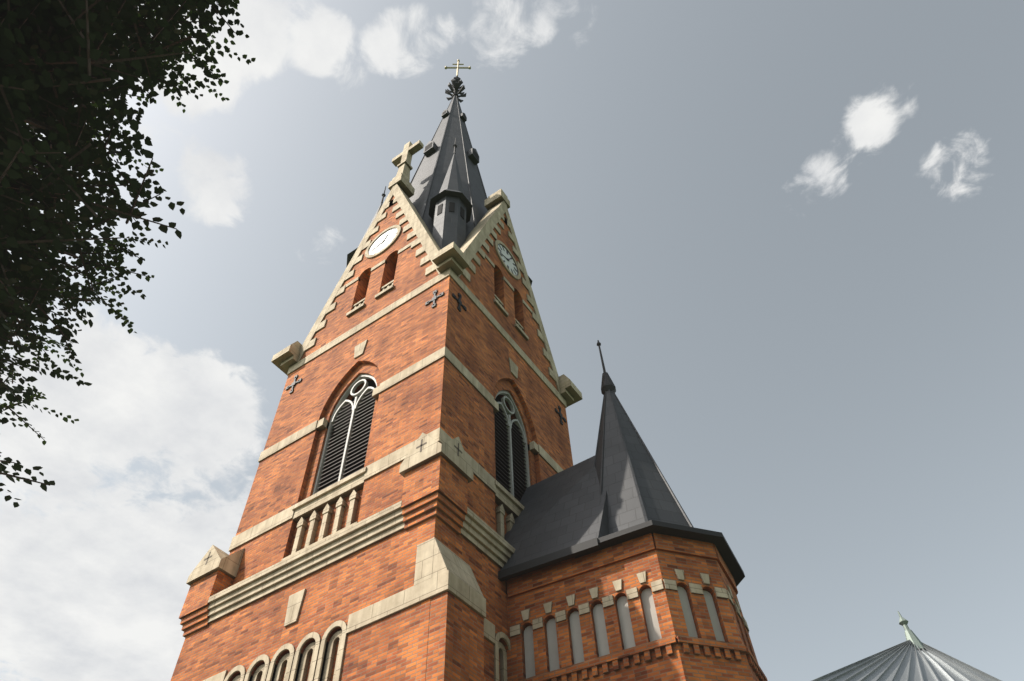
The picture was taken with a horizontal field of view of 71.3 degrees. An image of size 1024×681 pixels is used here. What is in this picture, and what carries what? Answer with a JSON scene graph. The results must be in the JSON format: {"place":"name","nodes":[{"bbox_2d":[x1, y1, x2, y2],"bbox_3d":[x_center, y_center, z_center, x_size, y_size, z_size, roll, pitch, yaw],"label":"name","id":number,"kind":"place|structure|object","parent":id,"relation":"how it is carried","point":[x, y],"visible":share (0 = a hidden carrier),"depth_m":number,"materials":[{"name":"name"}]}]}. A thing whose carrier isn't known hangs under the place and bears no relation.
{"place":"outdoors","nodes":[
{"label":"outdoors","id":0,"kind":"place"},
{"bbox_2d":[0,0,255,507],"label":"tree","id":1,"kind":"object","parent":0,"point":[18,74],"depth_m":4.96,"materials":[{"name":"green plant"}]},
{"bbox_2d":[171,516,508,680],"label":"brick wall","id":2,"kind":"structure","parent":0,"point":[393,647],"depth_m":16.87,"materials":[{"name":"brick"}]},
{"bbox_2d":[179,455,483,680],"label":"tower corner piers","id":3,"kind":"structure","parent":2,"relation":"attached to","point":[437,486],"depth_m":16.96,"materials":[{"name":"orange brick"}]},
{"bbox_2d":[229,276,572,585],"bbox_3d":[-3.127,5.410,24.831,8.000,11.800,8.000,-29,-57,19],"label":"tower shaft","id":4,"kind":"object","parent":2,"relation":"on","point":[447,397],"visible":0.38,"depth_m":23.52,"materials":[{"name":"orange brick"}]},
{"bbox_2d":[301,196,557,390],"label":"tower gables","id":5,"kind":"object","parent":4,"relation":"on","point":[404,270],"visible":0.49,"depth_m":29.75,"materials":[{"name":"brick"}]},
{"bbox_2d":[0,0,1023,680],"label":"sky","id":6,"kind":"structure","parent":0,"point":[788,234],"materials":[{"name":"grey"}]},
{"bbox_2d":[498,520,744,586],"bbox_3d":[2.953,6.391,18.444,5.846,0.220,5.056,-29,-57,19],"label":"roof eave","id":7,"kind":"object","parent":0,"point":[718,539],"visible":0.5,"depth_m":17.29,"materials":[{"name":"black metal"}]},
{"bbox_2d":[506,550,758,680],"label":"stair turret walls","id":8,"kind":"structure","parent":0,"point":[678,664],"depth_m":16.07,"materials":[{"name":"brick"}]},
{"bbox_2d":[500,389,692,578],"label":"turret roof","id":9,"kind":"structure","parent":8,"relation":"on","point":[616,482],"depth_m":19.70,"materials":[{"name":"grey metal"}]},
{"bbox_2d":[597,340,615,394],"bbox_3d":[3.234,0.908,25.265,0.540,2.950,0.540,-29,-57,19],"label":"roof finial","id":10,"kind":"object","parent":9,"relation":"on","point":[607,383],"visible":0.9,"depth_m":24.38,"materials":[{"name":"black metal"}]},
{"bbox_2d":[524,586,724,677],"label":"arched blind windows","id":11,"kind":"structure","parent":8,"relation":"in","point":[654,632],"depth_m":16.04,"materials":[{"name":"grey paint"}]},
{"bbox_2d":[510,569,748,636],"bbox_3d":[3.067,8.244,14.483,2.820,6.640,5.565,-70,-76,35],"label":"stone window trim","id":12,"kind":"structure","parent":8,"relation":"attached to","point":[608,601],"depth_m":16.42,"materials":[{"name":"beige stone"}]},
{"bbox_2d":[507,533,767,680],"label":"stair turret brick courses","id":13,"kind":"object","parent":8,"relation":"attached to","point":[561,571],"visible":0.92,"depth_m":16.90,"materials":[{"name":"orange brick"}]},
{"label":"tower walls","id":14,"kind":"object","parent":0,"visible":0},
{"bbox_2d":[811,640,1000,680],"bbox_3d":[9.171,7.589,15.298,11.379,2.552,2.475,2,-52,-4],"label":"metal roof","id":15,"kind":"structure","parent":14,"relation":"on","point":[905,661],"depth_m":15.23,"materials":[{"name":"silver metal"}]},
{"bbox_2d":[897,611,924,648],"bbox_3d":[9.121,6.701,16.448,0.370,1.020,0.370,27,-58,-21],"label":"roof finial","id":16,"kind":"object","parent":15,"relation":"on","point":[910,635],"visible":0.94,"depth_m":16.30,"materials":[{"name":"metal"}]},
{"label":"ground","id":17,"kind":"structure","parent":0,"visible":0},
{"bbox_2d":[186,242,582,680],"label":"stone trim","id":18,"kind":"structure","parent":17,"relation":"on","point":[440,567],"depth_m":18.54,"materials":[{"name":"beige stone"}]},
{"bbox_2d":[204,439,461,564],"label":"cross ornaments","id":19,"kind":"object","parent":18,"relation":"on","point":[420,446],"visible":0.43,"depth_m":18.48,"materials":[{"name":"grey metal"}]},
{"bbox_2d":[324,381,508,487],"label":"dark window","id":20,"kind":"structure","parent":18,"relation":"attached to","point":[373,384],"depth_m":23.08,"materials":[{"name":"black"}]},
{"bbox_2d":[312,374,529,495],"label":"tracery window","id":21,"kind":"structure","parent":18,"relation":"on","point":[366,389],"depth_m":24.25,"materials":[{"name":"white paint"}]},
{"bbox_2d":[316,390,527,501],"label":"window louvres","id":22,"kind":"object","parent":18,"relation":"attached to","point":[342,421],"depth_m":23.20,"materials":[{"name":"black wood"}]},
{"bbox_2d":[285,290,565,424],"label":"wall anchors","id":23,"kind":"object","parent":18,"relation":"on","point":[433,300],"depth_m":25.46,"materials":[{"name":"black metal"}]},
{"bbox_2d":[297,172,560,393],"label":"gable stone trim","id":24,"kind":"structure","parent":18,"relation":"on","point":[402,190],"depth_m":31.94,"materials":[{"name":"stone"}]},
{"bbox_2d":[392,140,423,181],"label":"gable cross","id":25,"kind":"object","parent":24,"relation":"on","point":[402,161],"visible":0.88,"depth_m":40.23,"materials":[{"name":"stone"}]},
{"bbox_2d":[346,95,531,284],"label":"slate spire roofs","id":26,"kind":"structure","parent":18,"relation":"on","point":[445,174],"depth_m":38.80,"materials":[{"name":"grey stone"}]},
{"bbox_2d":[381,76,509,214],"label":"spire ornaments","id":27,"kind":"object","parent":26,"relation":"on","point":[455,87],"visible":0.87,"depth_m":57.46},
{"bbox_2d":[445,59,470,75],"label":"cross","id":28,"kind":"object","parent":27,"relation":"on","point":[458,64],"visible":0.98,"depth_m":62.96,"materials":[{"name":"metal"}]},
{"bbox_2d":[424,111,478,223],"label":"spire dormers","id":29,"kind":"object","parent":26,"relation":"attached to","point":[451,204],"visible":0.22,"depth_m":32.89,"materials":[{"name":"black metal"}]},
{"bbox_2d":[369,228,517,275],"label":"clock faces","id":30,"kind":"object","parent":18,"relation":"attached to","point":[510,262],"visible":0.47,"depth_m":32.50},
{"bbox_2d":[369,228,517,275],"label":"clock markings","id":31,"kind":"object","parent":30,"relation":"attached to","point":[373,248],"visible":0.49,"depth_m":32.55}
]}

